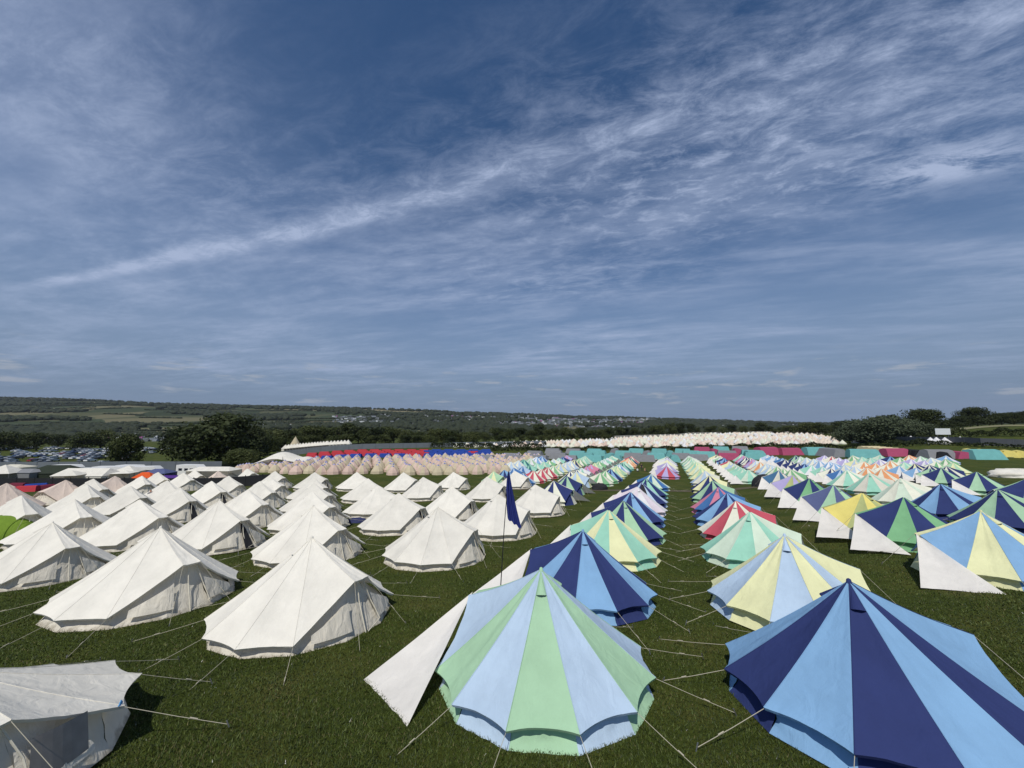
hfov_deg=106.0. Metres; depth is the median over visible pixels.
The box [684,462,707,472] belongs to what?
striped bell tent
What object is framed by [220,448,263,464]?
bush
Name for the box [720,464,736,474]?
striped bell tent
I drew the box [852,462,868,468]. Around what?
striped bell tent
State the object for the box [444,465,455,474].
peach bell tent
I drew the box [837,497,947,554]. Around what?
striped bell tent
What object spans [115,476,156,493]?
white bell tent
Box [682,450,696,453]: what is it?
frame tent
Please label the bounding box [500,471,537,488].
white bell tent
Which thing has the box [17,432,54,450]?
broadleaf tree
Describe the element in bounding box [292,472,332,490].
white bell tent
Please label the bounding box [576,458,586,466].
striped bell tent
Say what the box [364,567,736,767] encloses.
striped bell tent
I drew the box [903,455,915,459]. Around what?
striped bell tent
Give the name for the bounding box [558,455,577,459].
frame tent
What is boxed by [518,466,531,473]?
striped bell tent
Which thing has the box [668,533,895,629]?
striped bell tent
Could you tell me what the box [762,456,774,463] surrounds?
striped bell tent
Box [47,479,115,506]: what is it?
white bell tent
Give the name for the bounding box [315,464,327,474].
peach bell tent
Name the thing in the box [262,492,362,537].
white bell tent
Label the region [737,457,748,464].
striped bell tent
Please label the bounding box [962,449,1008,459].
frame tent
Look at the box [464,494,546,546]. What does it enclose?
white bell tent
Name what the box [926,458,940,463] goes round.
striped bell tent
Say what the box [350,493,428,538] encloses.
white bell tent
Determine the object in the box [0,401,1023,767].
ground
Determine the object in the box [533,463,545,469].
striped bell tent
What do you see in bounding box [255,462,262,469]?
peach bell tent
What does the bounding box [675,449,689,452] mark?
frame tent
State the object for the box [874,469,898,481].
striped bell tent
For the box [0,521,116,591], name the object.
white bell tent
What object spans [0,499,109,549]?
white bell tent
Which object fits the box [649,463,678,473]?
striped bell tent
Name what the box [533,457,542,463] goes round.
striped bell tent
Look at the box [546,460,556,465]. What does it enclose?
striped bell tent
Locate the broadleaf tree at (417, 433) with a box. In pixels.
[408,431,423,442]
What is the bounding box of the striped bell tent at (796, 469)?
[793,464,807,471]
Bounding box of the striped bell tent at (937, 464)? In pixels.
[924,462,943,467]
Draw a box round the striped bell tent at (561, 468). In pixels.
[555,464,569,473]
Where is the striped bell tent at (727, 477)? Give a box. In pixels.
[724,467,741,479]
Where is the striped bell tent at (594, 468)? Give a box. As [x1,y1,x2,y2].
[588,464,603,472]
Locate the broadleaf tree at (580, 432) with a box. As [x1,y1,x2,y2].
[574,427,586,438]
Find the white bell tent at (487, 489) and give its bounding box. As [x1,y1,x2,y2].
[465,477,518,501]
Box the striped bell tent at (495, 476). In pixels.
[481,471,505,482]
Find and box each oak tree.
[103,432,148,461]
[155,425,212,460]
[166,412,271,464]
[243,426,275,456]
[266,434,283,455]
[828,420,854,437]
[897,408,951,427]
[939,420,958,427]
[946,416,973,427]
[951,407,999,425]
[963,416,977,426]
[979,414,1001,425]
[993,413,1013,424]
[1005,412,1023,424]
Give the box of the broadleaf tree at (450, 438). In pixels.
[445,436,455,441]
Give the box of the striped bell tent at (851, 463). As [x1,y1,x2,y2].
[844,460,858,466]
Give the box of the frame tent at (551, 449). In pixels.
[544,448,559,453]
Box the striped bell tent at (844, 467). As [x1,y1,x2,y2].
[835,465,852,470]
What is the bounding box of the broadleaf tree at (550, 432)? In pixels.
[543,429,554,439]
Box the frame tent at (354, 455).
[350,454,362,457]
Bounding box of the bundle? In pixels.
[348,517,365,522]
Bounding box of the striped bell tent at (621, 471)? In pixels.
[607,466,627,475]
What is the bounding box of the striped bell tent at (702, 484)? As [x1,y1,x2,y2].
[687,476,733,492]
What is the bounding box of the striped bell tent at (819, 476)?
[814,468,835,481]
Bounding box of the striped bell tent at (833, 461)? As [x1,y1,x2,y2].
[829,458,841,463]
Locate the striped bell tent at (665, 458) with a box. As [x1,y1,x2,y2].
[653,456,676,464]
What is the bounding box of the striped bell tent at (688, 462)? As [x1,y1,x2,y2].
[682,458,701,467]
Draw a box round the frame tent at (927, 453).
[915,449,954,458]
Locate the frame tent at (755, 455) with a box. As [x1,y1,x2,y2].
[743,452,765,459]
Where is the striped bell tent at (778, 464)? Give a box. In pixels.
[775,459,788,467]
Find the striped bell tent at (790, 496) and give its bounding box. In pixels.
[770,478,823,507]
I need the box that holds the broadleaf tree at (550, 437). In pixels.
[546,435,553,440]
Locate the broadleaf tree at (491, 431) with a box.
[488,427,497,439]
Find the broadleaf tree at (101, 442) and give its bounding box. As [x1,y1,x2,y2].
[85,429,118,447]
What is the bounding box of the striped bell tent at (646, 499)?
[593,487,676,517]
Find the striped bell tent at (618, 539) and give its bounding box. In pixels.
[550,510,693,581]
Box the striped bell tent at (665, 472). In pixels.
[651,466,679,478]
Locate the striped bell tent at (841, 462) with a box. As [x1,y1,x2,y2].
[835,459,849,465]
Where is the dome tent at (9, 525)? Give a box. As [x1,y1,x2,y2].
[0,515,33,539]
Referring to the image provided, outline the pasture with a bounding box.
[960,425,1023,428]
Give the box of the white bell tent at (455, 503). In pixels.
[425,486,478,521]
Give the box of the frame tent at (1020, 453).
[1012,450,1023,457]
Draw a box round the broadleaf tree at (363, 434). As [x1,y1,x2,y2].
[356,428,376,443]
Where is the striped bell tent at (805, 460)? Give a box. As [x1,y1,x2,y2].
[799,457,810,464]
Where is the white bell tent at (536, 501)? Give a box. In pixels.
[515,484,575,519]
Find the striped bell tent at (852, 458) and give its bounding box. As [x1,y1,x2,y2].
[847,455,858,460]
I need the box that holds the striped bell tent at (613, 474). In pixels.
[607,469,622,481]
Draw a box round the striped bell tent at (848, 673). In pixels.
[659,578,1023,767]
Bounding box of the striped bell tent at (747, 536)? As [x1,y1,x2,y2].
[678,512,819,572]
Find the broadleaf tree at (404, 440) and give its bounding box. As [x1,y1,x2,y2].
[399,434,412,442]
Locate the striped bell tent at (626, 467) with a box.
[613,463,631,471]
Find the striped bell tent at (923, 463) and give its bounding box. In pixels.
[912,460,929,466]
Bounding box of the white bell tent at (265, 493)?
[225,481,287,507]
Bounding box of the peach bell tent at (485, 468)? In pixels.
[482,463,489,472]
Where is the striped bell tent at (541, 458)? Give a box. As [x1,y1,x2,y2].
[538,456,547,461]
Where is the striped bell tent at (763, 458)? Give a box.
[759,455,769,461]
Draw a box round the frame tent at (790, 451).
[778,448,803,454]
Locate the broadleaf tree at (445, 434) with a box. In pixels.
[441,430,459,440]
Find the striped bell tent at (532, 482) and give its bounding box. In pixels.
[521,473,535,485]
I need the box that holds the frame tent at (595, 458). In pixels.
[584,455,602,462]
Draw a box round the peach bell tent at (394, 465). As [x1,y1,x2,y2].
[387,463,399,472]
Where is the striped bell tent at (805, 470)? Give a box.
[798,465,816,476]
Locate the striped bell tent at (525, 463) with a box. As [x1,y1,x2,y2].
[520,459,531,466]
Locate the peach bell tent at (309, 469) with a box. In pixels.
[303,464,315,473]
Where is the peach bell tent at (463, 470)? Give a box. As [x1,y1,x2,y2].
[457,464,469,474]
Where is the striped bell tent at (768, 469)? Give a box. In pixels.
[759,465,774,474]
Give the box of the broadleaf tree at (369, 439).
[364,435,377,443]
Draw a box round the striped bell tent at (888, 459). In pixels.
[880,456,893,461]
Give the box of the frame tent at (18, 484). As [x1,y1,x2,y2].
[10,483,29,486]
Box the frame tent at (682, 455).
[672,453,688,458]
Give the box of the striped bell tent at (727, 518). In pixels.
[688,501,783,539]
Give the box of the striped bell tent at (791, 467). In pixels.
[786,462,801,469]
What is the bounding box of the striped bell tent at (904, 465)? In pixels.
[896,462,911,468]
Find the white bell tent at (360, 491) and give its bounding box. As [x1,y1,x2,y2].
[340,479,383,503]
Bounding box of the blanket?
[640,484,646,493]
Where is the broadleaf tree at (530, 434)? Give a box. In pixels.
[525,429,537,440]
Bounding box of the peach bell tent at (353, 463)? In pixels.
[351,461,357,469]
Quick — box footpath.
[513,487,757,491]
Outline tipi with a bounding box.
[290,436,299,444]
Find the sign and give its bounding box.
[935,428,950,436]
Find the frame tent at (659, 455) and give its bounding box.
[647,453,665,458]
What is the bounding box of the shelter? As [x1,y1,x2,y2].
[37,465,80,477]
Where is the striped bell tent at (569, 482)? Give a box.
[558,476,593,494]
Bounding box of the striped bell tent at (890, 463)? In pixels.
[883,460,899,467]
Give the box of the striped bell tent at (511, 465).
[507,462,519,469]
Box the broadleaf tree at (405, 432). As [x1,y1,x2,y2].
[398,429,412,442]
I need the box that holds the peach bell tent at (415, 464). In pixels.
[412,461,418,469]
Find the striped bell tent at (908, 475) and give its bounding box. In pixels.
[899,468,921,480]
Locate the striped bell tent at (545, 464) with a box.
[540,461,551,467]
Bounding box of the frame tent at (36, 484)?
[24,483,47,485]
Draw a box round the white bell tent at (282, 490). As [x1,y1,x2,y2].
[262,477,291,498]
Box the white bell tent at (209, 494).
[191,481,234,506]
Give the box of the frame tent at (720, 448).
[713,446,729,450]
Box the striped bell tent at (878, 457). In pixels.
[873,455,884,459]
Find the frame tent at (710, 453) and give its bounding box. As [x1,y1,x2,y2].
[696,451,714,457]
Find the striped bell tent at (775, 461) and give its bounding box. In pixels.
[771,458,784,465]
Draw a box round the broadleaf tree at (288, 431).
[279,429,300,443]
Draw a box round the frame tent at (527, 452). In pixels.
[526,451,543,454]
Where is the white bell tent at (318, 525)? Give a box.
[218,505,379,575]
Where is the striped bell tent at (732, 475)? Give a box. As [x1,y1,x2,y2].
[728,468,746,481]
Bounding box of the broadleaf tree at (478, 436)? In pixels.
[465,431,481,441]
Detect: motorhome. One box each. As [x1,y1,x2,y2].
[57,464,84,467]
[95,466,125,469]
[115,464,144,465]
[134,466,163,471]
[176,464,205,474]
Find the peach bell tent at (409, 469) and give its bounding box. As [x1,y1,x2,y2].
[403,464,416,474]
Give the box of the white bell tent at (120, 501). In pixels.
[92,486,155,517]
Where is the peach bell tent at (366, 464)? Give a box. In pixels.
[362,461,370,470]
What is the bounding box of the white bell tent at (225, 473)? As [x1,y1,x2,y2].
[221,471,237,476]
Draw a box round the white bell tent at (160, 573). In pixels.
[0,526,259,656]
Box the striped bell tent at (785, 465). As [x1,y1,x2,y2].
[781,461,794,468]
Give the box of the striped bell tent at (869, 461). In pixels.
[864,458,876,464]
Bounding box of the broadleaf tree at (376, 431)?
[366,427,384,441]
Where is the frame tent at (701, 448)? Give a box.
[693,447,709,450]
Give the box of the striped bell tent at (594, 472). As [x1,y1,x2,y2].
[584,466,598,474]
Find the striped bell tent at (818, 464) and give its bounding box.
[812,460,825,468]
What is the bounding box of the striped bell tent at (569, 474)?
[558,471,573,481]
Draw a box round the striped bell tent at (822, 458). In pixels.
[816,455,827,460]
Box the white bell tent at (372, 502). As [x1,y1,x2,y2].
[342,486,394,518]
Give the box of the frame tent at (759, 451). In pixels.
[743,450,764,454]
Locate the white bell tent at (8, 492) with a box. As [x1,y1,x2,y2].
[0,483,46,505]
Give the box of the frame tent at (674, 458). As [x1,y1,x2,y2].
[669,454,680,462]
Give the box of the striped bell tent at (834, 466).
[826,463,840,469]
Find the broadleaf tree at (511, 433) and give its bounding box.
[504,428,516,440]
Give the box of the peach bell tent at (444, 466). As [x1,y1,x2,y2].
[441,463,447,470]
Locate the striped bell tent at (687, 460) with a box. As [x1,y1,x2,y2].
[681,457,698,465]
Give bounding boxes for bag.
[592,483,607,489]
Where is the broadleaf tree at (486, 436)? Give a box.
[481,433,490,441]
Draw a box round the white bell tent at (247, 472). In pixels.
[238,468,257,476]
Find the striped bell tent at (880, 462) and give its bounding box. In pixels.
[871,459,886,465]
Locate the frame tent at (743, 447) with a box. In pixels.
[731,446,748,450]
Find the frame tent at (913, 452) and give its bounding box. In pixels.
[910,449,918,456]
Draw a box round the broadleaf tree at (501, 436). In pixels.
[496,433,506,441]
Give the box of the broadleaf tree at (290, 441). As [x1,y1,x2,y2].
[285,435,305,444]
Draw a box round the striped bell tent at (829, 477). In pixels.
[822,470,843,483]
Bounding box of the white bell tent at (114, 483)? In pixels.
[101,476,126,491]
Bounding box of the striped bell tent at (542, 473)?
[536,469,552,480]
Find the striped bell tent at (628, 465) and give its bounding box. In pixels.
[616,461,633,470]
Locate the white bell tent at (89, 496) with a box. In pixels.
[46,484,113,513]
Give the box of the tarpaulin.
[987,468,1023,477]
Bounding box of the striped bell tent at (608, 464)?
[600,460,612,467]
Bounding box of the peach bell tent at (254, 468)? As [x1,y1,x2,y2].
[249,465,258,472]
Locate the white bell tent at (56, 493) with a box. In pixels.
[33,480,77,507]
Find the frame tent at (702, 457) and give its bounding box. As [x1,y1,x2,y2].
[688,454,708,460]
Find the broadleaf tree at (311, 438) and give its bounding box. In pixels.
[303,435,323,443]
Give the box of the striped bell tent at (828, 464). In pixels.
[821,462,832,467]
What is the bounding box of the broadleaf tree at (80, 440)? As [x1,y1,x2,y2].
[63,431,100,449]
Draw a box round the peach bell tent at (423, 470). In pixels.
[417,465,429,474]
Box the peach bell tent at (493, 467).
[488,464,498,473]
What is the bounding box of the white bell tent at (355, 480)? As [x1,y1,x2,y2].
[331,472,366,491]
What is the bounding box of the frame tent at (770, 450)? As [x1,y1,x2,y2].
[753,447,778,454]
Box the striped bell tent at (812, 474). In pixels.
[808,467,826,479]
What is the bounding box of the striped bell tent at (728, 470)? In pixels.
[722,465,738,476]
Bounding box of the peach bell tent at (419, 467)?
[416,463,422,472]
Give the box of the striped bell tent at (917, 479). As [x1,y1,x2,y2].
[913,468,933,482]
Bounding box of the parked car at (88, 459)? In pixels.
[83,458,96,461]
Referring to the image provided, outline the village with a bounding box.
[47,414,797,440]
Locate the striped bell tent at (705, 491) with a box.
[680,481,738,501]
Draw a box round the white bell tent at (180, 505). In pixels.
[151,487,207,522]
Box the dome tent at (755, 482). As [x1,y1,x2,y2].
[751,474,766,486]
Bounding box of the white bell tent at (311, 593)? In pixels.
[131,536,439,687]
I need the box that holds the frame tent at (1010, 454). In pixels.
[1000,450,1020,457]
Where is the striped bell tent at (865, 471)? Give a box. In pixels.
[857,468,876,475]
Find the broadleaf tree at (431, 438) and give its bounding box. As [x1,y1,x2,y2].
[424,435,436,442]
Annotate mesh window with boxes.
[29,711,88,767]
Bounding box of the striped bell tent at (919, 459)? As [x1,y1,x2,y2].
[914,456,926,461]
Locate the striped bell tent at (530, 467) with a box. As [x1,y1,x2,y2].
[526,465,538,471]
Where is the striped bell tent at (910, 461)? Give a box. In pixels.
[900,459,916,464]
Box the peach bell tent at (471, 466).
[468,463,474,472]
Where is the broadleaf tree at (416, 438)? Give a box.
[409,434,420,442]
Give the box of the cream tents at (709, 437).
[532,431,833,443]
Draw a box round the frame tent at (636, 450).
[629,448,643,453]
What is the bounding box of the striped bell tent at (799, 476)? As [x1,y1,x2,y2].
[785,469,807,480]
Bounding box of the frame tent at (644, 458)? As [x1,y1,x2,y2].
[635,455,655,461]
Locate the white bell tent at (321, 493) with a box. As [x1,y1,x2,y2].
[278,483,345,512]
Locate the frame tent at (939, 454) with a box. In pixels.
[936,451,952,458]
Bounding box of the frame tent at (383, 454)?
[379,453,391,456]
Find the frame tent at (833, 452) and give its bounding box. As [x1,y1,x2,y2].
[815,447,844,457]
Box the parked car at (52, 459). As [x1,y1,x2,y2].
[46,458,60,460]
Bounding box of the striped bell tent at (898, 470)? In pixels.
[886,466,907,476]
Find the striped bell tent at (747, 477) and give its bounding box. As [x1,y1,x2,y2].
[730,470,756,483]
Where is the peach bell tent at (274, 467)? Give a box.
[268,464,280,472]
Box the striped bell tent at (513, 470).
[509,468,525,473]
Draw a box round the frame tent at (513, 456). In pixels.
[504,455,522,458]
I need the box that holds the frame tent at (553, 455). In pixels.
[548,452,566,458]
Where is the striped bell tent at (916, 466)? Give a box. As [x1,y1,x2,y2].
[906,464,924,469]
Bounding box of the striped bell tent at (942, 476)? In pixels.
[920,468,959,486]
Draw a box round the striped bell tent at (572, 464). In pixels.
[563,461,579,469]
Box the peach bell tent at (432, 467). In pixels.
[428,463,435,472]
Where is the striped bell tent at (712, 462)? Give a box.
[708,457,721,465]
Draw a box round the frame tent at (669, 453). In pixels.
[665,450,673,456]
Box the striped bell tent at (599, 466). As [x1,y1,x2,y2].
[592,463,605,470]
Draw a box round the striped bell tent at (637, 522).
[569,501,678,545]
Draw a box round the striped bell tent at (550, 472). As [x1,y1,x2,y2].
[543,467,558,478]
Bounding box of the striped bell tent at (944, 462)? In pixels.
[939,459,960,466]
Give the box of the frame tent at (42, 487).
[40,484,54,490]
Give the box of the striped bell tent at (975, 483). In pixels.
[947,472,1003,494]
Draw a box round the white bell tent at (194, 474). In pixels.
[188,470,205,477]
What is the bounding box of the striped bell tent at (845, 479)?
[826,470,863,488]
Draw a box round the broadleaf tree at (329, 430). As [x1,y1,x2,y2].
[318,427,339,439]
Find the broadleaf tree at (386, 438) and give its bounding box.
[378,434,391,443]
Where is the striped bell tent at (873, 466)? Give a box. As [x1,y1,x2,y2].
[863,463,880,469]
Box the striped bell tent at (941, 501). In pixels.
[911,484,980,520]
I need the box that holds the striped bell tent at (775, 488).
[760,475,801,497]
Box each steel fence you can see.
[0,461,221,470]
[277,441,545,454]
[615,431,829,437]
[887,436,1023,446]
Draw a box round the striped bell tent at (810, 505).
[793,485,851,521]
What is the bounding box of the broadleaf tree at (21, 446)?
[8,439,25,448]
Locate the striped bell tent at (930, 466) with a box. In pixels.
[921,465,938,470]
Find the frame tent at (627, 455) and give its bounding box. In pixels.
[623,453,640,458]
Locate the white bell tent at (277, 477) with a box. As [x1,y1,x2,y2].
[261,471,293,487]
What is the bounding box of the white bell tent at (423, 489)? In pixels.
[402,477,443,501]
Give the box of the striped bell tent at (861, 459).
[856,457,867,462]
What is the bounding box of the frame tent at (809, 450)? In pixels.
[801,447,821,454]
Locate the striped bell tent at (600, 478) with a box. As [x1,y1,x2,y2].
[589,473,613,486]
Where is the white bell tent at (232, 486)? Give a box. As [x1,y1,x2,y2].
[217,476,247,496]
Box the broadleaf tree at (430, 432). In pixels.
[423,428,436,442]
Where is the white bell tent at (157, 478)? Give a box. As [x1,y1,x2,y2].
[148,472,170,485]
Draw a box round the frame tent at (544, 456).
[532,455,549,460]
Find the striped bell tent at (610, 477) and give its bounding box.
[601,471,618,483]
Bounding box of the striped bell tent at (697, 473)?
[688,468,715,480]
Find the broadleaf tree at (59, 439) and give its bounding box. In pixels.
[45,434,71,446]
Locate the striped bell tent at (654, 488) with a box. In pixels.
[621,478,675,498]
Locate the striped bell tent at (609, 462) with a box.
[603,459,614,465]
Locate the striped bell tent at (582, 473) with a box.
[573,470,590,476]
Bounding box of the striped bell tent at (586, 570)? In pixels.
[473,529,705,654]
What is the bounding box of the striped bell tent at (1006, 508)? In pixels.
[943,490,1023,533]
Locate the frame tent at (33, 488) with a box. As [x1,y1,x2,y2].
[15,485,39,491]
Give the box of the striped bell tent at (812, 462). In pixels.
[806,459,817,465]
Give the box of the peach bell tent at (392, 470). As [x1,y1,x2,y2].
[386,466,398,474]
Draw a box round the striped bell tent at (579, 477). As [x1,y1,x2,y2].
[570,471,595,487]
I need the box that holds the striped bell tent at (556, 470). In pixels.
[550,466,563,475]
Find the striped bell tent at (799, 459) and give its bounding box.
[793,456,804,462]
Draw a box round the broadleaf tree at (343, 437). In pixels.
[337,433,355,441]
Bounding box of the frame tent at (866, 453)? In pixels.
[845,449,881,457]
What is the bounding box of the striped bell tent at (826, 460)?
[822,456,835,462]
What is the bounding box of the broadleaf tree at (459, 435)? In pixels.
[456,432,464,441]
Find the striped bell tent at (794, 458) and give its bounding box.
[788,455,798,461]
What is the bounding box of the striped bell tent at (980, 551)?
[867,510,1023,593]
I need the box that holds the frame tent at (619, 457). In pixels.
[614,454,622,460]
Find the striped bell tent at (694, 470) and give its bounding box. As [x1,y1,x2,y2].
[687,465,710,475]
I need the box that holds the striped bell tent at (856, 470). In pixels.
[849,467,863,473]
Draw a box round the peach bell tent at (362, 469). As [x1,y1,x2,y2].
[356,464,368,473]
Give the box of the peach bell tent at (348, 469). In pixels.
[342,464,354,473]
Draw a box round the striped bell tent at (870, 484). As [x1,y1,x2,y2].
[843,473,893,494]
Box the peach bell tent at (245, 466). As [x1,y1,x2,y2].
[241,463,250,472]
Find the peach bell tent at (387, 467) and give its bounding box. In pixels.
[384,463,391,471]
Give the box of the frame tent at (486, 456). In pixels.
[480,455,494,459]
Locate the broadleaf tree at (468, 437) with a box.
[461,433,475,441]
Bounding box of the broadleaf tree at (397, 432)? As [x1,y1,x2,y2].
[384,428,402,442]
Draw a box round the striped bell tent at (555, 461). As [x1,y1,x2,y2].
[551,459,562,464]
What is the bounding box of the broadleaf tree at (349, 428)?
[337,422,359,438]
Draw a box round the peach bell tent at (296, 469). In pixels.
[288,464,302,474]
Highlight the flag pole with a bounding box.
[500,471,521,584]
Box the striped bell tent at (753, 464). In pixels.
[746,461,758,469]
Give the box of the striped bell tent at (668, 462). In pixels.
[652,460,677,469]
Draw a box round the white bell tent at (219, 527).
[118,499,276,555]
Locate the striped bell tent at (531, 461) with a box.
[525,458,536,465]
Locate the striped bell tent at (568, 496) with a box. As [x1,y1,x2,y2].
[544,481,588,505]
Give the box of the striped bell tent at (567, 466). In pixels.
[562,463,575,471]
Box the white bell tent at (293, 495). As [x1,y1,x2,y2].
[285,478,339,502]
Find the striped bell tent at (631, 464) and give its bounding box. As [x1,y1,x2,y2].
[620,460,635,468]
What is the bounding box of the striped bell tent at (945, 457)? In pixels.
[937,456,960,464]
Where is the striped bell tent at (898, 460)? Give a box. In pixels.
[891,458,905,463]
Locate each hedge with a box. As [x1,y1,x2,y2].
[430,440,545,447]
[491,443,768,450]
[767,438,930,448]
[873,439,922,443]
[915,426,1023,436]
[919,440,983,446]
[981,442,1023,448]
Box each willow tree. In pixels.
[831,418,885,442]
[848,415,918,441]
[865,416,934,442]
[897,422,940,436]
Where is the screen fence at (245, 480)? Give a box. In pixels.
[0,473,279,486]
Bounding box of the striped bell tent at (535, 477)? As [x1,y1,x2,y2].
[525,471,545,483]
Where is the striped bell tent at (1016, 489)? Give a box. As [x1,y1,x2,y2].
[985,480,1023,497]
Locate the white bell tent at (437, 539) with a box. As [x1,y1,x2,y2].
[353,506,506,582]
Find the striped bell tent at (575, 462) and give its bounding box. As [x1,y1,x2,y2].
[572,460,582,467]
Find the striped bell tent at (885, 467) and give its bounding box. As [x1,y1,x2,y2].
[873,465,891,470]
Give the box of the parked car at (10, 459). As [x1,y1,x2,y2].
[3,458,18,460]
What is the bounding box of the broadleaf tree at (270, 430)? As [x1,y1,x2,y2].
[261,427,280,434]
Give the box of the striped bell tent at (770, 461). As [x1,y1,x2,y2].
[767,457,778,464]
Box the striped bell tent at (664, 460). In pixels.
[653,458,677,466]
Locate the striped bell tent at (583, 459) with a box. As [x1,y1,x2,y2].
[580,457,590,465]
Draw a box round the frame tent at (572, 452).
[569,451,585,454]
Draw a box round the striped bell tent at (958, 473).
[943,466,965,476]
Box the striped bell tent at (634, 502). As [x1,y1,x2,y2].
[595,492,679,528]
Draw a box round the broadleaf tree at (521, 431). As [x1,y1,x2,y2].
[514,427,526,437]
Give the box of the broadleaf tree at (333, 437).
[324,435,337,441]
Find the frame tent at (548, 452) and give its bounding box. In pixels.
[546,450,562,455]
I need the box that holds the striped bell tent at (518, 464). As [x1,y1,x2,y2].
[513,460,525,467]
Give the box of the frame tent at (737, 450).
[732,448,740,454]
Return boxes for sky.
[0,0,1023,422]
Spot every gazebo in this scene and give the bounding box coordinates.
[0,465,20,477]
[0,469,40,477]
[9,464,37,468]
[51,470,86,477]
[109,470,139,477]
[118,465,145,473]
[132,472,152,477]
[147,469,177,475]
[164,475,177,477]
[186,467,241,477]
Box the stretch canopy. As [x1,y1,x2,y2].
[253,452,316,463]
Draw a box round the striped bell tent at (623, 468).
[612,464,629,473]
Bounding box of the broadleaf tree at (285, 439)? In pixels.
[273,436,289,448]
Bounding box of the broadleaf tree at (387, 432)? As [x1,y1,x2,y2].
[378,426,395,440]
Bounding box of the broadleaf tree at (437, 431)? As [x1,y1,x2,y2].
[432,428,447,442]
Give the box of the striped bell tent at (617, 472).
[606,468,625,478]
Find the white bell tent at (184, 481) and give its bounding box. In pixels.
[170,473,203,490]
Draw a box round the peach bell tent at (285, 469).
[279,465,290,473]
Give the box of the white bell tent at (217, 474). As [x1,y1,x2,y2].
[209,471,226,477]
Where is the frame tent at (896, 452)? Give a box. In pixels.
[879,448,907,456]
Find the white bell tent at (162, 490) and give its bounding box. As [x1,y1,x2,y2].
[144,480,177,501]
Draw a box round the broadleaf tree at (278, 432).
[270,430,296,449]
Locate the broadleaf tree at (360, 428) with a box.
[353,426,367,443]
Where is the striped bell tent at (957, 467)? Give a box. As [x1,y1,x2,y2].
[940,463,972,474]
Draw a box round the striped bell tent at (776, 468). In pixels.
[767,466,781,474]
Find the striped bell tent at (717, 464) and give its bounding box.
[713,459,726,468]
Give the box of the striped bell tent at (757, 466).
[749,462,764,472]
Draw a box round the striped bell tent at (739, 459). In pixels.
[735,456,744,463]
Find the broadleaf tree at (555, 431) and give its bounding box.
[551,428,558,439]
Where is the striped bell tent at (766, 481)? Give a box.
[758,470,787,488]
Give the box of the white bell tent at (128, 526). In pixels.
[79,500,183,551]
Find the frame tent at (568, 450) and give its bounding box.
[565,448,580,453]
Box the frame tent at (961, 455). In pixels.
[954,451,968,458]
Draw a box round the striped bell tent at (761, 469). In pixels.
[754,464,770,474]
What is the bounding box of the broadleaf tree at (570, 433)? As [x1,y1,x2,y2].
[564,430,578,439]
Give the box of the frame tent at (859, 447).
[857,446,880,448]
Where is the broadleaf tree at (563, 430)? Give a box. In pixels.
[556,427,569,438]
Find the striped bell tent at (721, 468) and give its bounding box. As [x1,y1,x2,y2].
[717,462,732,471]
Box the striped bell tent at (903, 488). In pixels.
[872,478,930,504]
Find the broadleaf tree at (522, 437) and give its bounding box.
[518,435,525,440]
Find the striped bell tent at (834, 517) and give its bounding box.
[807,493,881,538]
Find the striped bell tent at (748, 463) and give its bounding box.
[742,459,755,468]
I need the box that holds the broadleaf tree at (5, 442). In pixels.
[0,431,22,450]
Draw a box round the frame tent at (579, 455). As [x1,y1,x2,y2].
[576,453,593,458]
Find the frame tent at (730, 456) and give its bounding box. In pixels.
[718,453,738,459]
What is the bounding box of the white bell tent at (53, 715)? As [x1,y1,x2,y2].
[0,656,229,767]
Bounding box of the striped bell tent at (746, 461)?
[740,458,751,466]
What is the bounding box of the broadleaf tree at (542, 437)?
[537,435,545,440]
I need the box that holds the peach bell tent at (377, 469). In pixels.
[370,464,383,473]
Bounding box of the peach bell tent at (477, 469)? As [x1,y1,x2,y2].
[470,463,483,474]
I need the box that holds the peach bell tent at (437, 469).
[432,464,443,474]
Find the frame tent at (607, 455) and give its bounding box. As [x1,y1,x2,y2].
[603,453,614,458]
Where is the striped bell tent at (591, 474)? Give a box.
[579,468,594,476]
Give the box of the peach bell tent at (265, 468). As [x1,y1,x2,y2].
[259,464,269,472]
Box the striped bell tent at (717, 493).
[677,487,744,513]
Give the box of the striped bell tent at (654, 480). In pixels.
[633,474,675,490]
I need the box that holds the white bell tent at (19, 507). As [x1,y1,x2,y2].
[0,495,51,525]
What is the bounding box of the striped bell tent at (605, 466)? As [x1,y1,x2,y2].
[596,461,609,469]
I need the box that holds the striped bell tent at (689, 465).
[683,460,704,469]
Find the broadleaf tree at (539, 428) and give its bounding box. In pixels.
[533,423,546,439]
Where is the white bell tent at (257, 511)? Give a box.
[227,490,283,527]
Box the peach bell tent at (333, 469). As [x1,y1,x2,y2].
[327,464,340,474]
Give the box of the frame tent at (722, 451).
[716,450,735,454]
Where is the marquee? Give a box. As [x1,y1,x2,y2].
[50,468,124,477]
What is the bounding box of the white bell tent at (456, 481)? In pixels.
[439,472,469,489]
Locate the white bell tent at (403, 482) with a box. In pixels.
[384,472,417,492]
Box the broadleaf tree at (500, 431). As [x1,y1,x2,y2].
[493,428,507,439]
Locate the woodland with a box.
[0,396,1023,437]
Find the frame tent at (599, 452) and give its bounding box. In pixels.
[590,450,606,455]
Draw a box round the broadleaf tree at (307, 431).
[297,425,331,443]
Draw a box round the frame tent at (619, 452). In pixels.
[615,450,630,456]
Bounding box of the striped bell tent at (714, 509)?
[677,493,762,525]
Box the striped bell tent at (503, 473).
[499,470,511,479]
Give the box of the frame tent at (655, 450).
[651,448,666,453]
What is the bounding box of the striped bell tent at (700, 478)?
[690,471,719,485]
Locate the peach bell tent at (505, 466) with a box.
[499,463,510,473]
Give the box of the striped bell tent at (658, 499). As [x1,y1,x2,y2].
[613,482,673,507]

